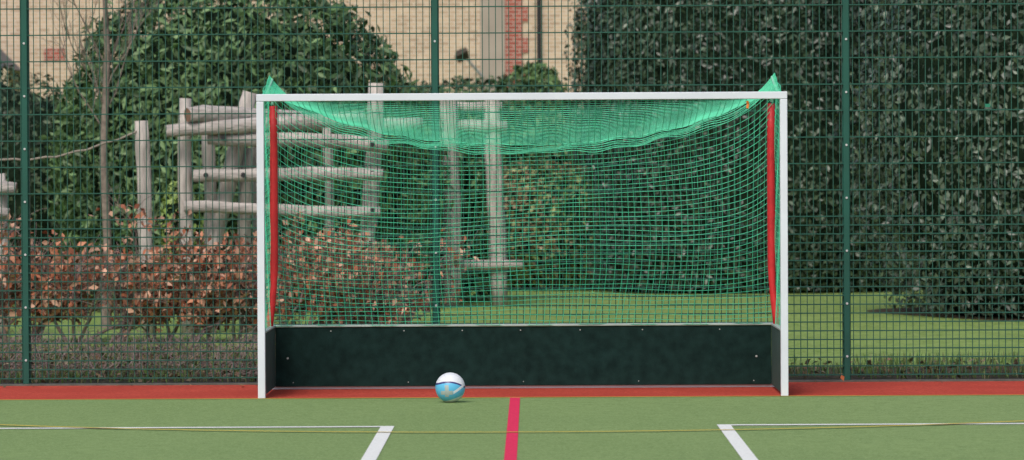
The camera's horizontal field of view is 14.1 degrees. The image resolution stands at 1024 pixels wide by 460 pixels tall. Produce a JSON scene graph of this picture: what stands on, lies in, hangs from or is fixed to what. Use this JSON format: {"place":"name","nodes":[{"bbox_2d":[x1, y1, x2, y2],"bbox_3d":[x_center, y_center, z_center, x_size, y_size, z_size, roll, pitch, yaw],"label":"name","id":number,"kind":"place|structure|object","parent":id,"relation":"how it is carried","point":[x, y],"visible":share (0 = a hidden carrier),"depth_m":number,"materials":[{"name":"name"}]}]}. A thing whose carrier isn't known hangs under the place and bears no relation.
{"place":"outdoors","nodes":[
{"label":"outdoors","id":0,"kind":"place"},
{"bbox_2d":[1,0,587,121],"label":"walls","id":1,"kind":"structure","parent":0,"point":[455,39],"depth_m":79.27,"materials":[{"name":"beige brick"}]},
{"bbox_2d":[1,50,19,70],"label":"porch roof","id":2,"kind":"structure","parent":1,"relation":"attached to","point":[4,58],"depth_m":78.53,"materials":[{"name":"stone"}]},
{"bbox_2d":[44,49,64,60],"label":"red brick panel","id":3,"kind":"object","parent":1,"relation":"attached to","point":[57,57],"visible":0.86,"depth_m":79.28,"materials":[{"name":"red brick"}]},
{"bbox_2d":[480,0,504,92],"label":"rendered strip","id":4,"kind":"object","parent":1,"relation":"attached to","point":[488,46],"visible":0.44,"depth_m":79.22,"materials":[{"name":"beige paint"}]},
{"bbox_2d":[455,48,481,76],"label":"floodlight","id":5,"kind":"object","parent":4,"relation":"attached to","point":[458,54],"visible":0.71,"depth_m":78.60,"materials":[{"name":"black metal"}]},
{"bbox_2d":[505,0,527,86],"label":"red quoins","id":6,"kind":"object","parent":1,"relation":"attached to","point":[521,44],"visible":0.21,"depth_m":79.23,"materials":[{"name":"brick"}]},
{"bbox_2d":[537,0,540,62],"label":"drain pipe","id":7,"kind":"object","parent":1,"relation":"attached to","point":[539,30],"depth_m":79.15,"materials":[{"name":"black metal"}]},
{"bbox_2d":[0,395,1023,459],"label":"sports pitch","id":8,"kind":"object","parent":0,"point":[440,429],"depth_m":25.74,"materials":[{"name":"green carpet"}]},
{"bbox_2d":[435,373,464,401],"bbox_3d":[-0.429,1.094,28.720,0.208,0.208,0.208,-3,7,-5],"label":"football","id":9,"kind":"object","parent":8,"relation":"on","point":[449,387],"visible":1,"depth_m":28.65,"materials":[{"name":"plastic"}]},
{"bbox_2d":[0,395,1023,459],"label":"pitch markings","id":10,"kind":"object","parent":8,"relation":"on","point":[733,437],"visible":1,"depth_m":25.68,"materials":[{"name":"white paint"}]},
{"bbox_2d":[0,381,1023,399],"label":"red run off","id":11,"kind":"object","parent":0,"point":[794,389],"visible":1,"depth_m":30.11,"materials":[{"name":"red carpet"}]},
{"bbox_2d":[256,73,788,397],"bbox_3d":[0.076,0.021,29.936,3.770,2.316,1.265,0,1,0],"label":"hockey goal","id":12,"kind":"object","parent":11,"relation":"on","point":[503,355],"visible":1,"depth_m":30.50,"materials":[{"name":"painted metal"},{"name":"plastic netting"},{"name":"painted board"}]},
{"bbox_2d":[1,284,1023,366],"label":"lawn ground","id":13,"kind":"structure","parent":0,"point":[829,309],"depth_m":44.56,"materials":[{"name":"green plant"}]},
{"bbox_2d":[1,69,8,86],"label":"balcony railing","id":14,"kind":"object","parent":13,"relation":"on","point":[4,77],"visible":0.03,"depth_m":76.81,"materials":[{"name":"beige"}]},
{"bbox_2d":[0,219,50,331],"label":"beech shrub","id":15,"kind":"object","parent":13,"relation":"on","point":[19,312],"visible":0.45,"depth_m":39.29,"materials":[{"name":"brown plant"}]},
{"bbox_2d":[0,203,69,342],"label":"beech shrub","id":16,"kind":"object","parent":13,"relation":"on","point":[5,270],"visible":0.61,"depth_m":39.28,"materials":[{"name":"brown plant"}]},
{"bbox_2d":[0,63,98,301],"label":"evergreen shrub","id":17,"kind":"object","parent":13,"relation":"on","point":[13,95],"visible":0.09,"depth_m":51.22,"materials":[{"name":"green plant"}]},
{"bbox_2d":[0,230,112,342],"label":"beech shrub","id":18,"kind":"object","parent":13,"relation":"on","point":[58,296],"visible":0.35,"depth_m":39.59,"materials":[{"name":"brown plant"}]},
{"bbox_2d":[0,230,174,342],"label":"beech shrub","id":19,"kind":"object","parent":13,"relation":"on","point":[70,286],"visible":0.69,"depth_m":39.23,"materials":[{"name":"brown plant"}]},
{"bbox_2d":[31,0,159,327],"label":"bare tree","id":20,"kind":"object","parent":13,"relation":"on","point":[104,188],"visible":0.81,"depth_m":43.28,"materials":[{"name":"brown plant"}]},
{"bbox_2d":[71,184,198,341],"bbox_3d":[-3.566,0.323,39.287,1.264,1.536,1.472,0,1,0],"label":"beech shrub","id":21,"kind":"object","parent":13,"relation":"on","point":[132,285],"visible":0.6,"depth_m":39.26,"materials":[{"name":"brown plant"}]},
{"bbox_2d":[98,247,238,341],"bbox_3d":[-3.350,0.612,39.601,1.587,0.948,1.089,0,1,40],"label":"beech shrub","id":22,"kind":"object","parent":13,"relation":"on","point":[163,313],"visible":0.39,"depth_m":39.41,"materials":[{"name":"brown plant"}]},
{"bbox_2d":[157,181,203,258],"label":"young shrub","id":23,"kind":"object","parent":13,"relation":"on","point":[172,201],"visible":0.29,"depth_m":42.81,"materials":[{"name":"green plant"}]},
{"bbox_2d":[0,83,422,334],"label":"wooden climbing frame","id":24,"kind":"object","parent":13,"relation":"on","point":[231,133],"visible":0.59,"depth_m":41.34,"materials":[{"name":"grey wood"}]},
{"bbox_2d":[141,218,295,341],"bbox_3d":[-2.742,0.482,39.382,1.612,1.209,1.344,0,1,0],"label":"beech shrub","id":25,"kind":"object","parent":13,"relation":"on","point":[202,302],"visible":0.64,"depth_m":39.14,"materials":[{"name":"brown plant"}]},
{"bbox_2d":[189,230,300,341],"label":"beech shrub","id":26,"kind":"object","parent":13,"relation":"on","point":[232,293],"visible":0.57,"depth_m":39.13,"materials":[{"name":"brown plant"}]},
{"bbox_2d":[39,0,514,310],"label":"rhododendron bush","id":27,"kind":"object","parent":13,"relation":"on","point":[224,74],"visible":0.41,"depth_m":48.11,"materials":[{"name":"green plant"}]},
{"bbox_2d":[235,224,383,339],"bbox_3d":[-2.105,0.636,39.528,1.684,1.398,1.282,0,1,34],"label":"beech shrub","id":28,"kind":"object","parent":13,"relation":"on","point":[282,312],"visible":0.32,"depth_m":39.30,"materials":[{"name":"brown plant"}]},
{"bbox_2d":[266,208,380,323],"bbox_3d":[-1.803,0.509,39.395,1.144,1.441,1.617,0,1,0],"label":"shrub","id":29,"kind":"object","parent":13,"relation":"on","point":[322,277],"visible":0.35,"depth_m":39.26,"materials":[{"name":"brown plant"}]},
{"bbox_2d":[75,75,585,274],"bbox_3d":[-3.447,-0.747,61.487,10.885,3.092,3.803,0,1,9],"label":"garden hedge","id":30,"kind":"object","parent":13,"relation":"on","point":[539,89],"visible":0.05,"depth_m":60.20,"materials":[{"name":"green plant"}]},
{"bbox_2d":[319,238,415,323],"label":"shrub","id":31,"kind":"object","parent":13,"relation":"on","point":[379,240],"visible":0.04,"depth_m":43.69,"materials":[{"name":"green plant"}]},
{"bbox_2d":[302,237,445,323],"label":"beech shrub","id":32,"kind":"object","parent":13,"relation":"on","point":[377,275],"visible":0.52,"depth_m":38.61,"materials":[{"name":"brown plant"}]},
{"bbox_2d":[306,221,482,323],"bbox_3d":[-1.168,0.493,39.113,1.696,1.169,1.287,-1,1,-21],"label":"beech shrub","id":33,"kind":"object","parent":13,"relation":"on","point":[428,301],"visible":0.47,"depth_m":38.99,"materials":[{"name":"brown plant"}]},
{"bbox_2d":[425,100,522,305],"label":"wooden balance posts","id":34,"kind":"object","parent":13,"relation":"on","point":[451,153],"visible":0.46,"depth_m":49.67,"materials":[{"name":"grey wood"}]},
{"bbox_2d":[0,349,1023,383],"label":"soil bed","id":35,"kind":"object","parent":13,"relation":"on","point":[822,377],"visible":0.22,"depth_m":32.25,"materials":[{"name":"brown soil"}]},
{"bbox_2d":[0,320,1023,383],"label":"undergrowth","id":36,"kind":"object","parent":35,"relation":"on","point":[176,364],"visible":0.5,"depth_m":33.80,"materials":[{"name":"brown plant"}]},
{"bbox_2d":[0,379,1023,385],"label":"edging kerb","id":37,"kind":"structure","parent":13,"relation":"on","point":[256,383],"depth_m":31.26,"materials":[{"name":"concrete"}]},
{"bbox_2d":[0,0,1023,383],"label":"fence","id":38,"kind":"object","parent":37,"relation":"on","point":[434,262],"visible":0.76,"depth_m":31.29,"materials":[{"name":"green metal"}]},
{"bbox_2d":[496,60,577,126],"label":"conifer shrub","id":39,"kind":"object","parent":13,"relation":"on","point":[541,74],"visible":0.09,"depth_m":64.13,"materials":[{"name":"green plant"}]},
{"bbox_2d":[473,157,603,289],"bbox_3d":[0.090,-0.081,56.332,2.957,1.830,1.613,0,1,21],"label":"variegated shrub","id":40,"kind":"object","parent":13,"relation":"on","point":[568,204],"visible":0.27,"depth_m":55.77,"materials":[{"name":"green plant"}]},
{"bbox_2d":[563,0,916,292],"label":"laurel hedge","id":41,"kind":"object","parent":13,"relation":"on","point":[726,65],"visible":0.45,"depth_m":54.10,"materials":[{"name":"green plant"}]},
{"bbox_2d":[867,307,1023,319],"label":"hedge soil","id":42,"kind":"structure","parent":13,"relation":"on","point":[909,309],"depth_m":45.64,"materials":[{"name":"brown soil"}]},
{"bbox_2d":[825,0,1023,317],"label":"laurel hedge","id":43,"kind":"object","parent":42,"relation":"on","point":[964,103],"visible":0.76,"depth_m":44.52,"materials":[{"name":"green plant"}]}
]}

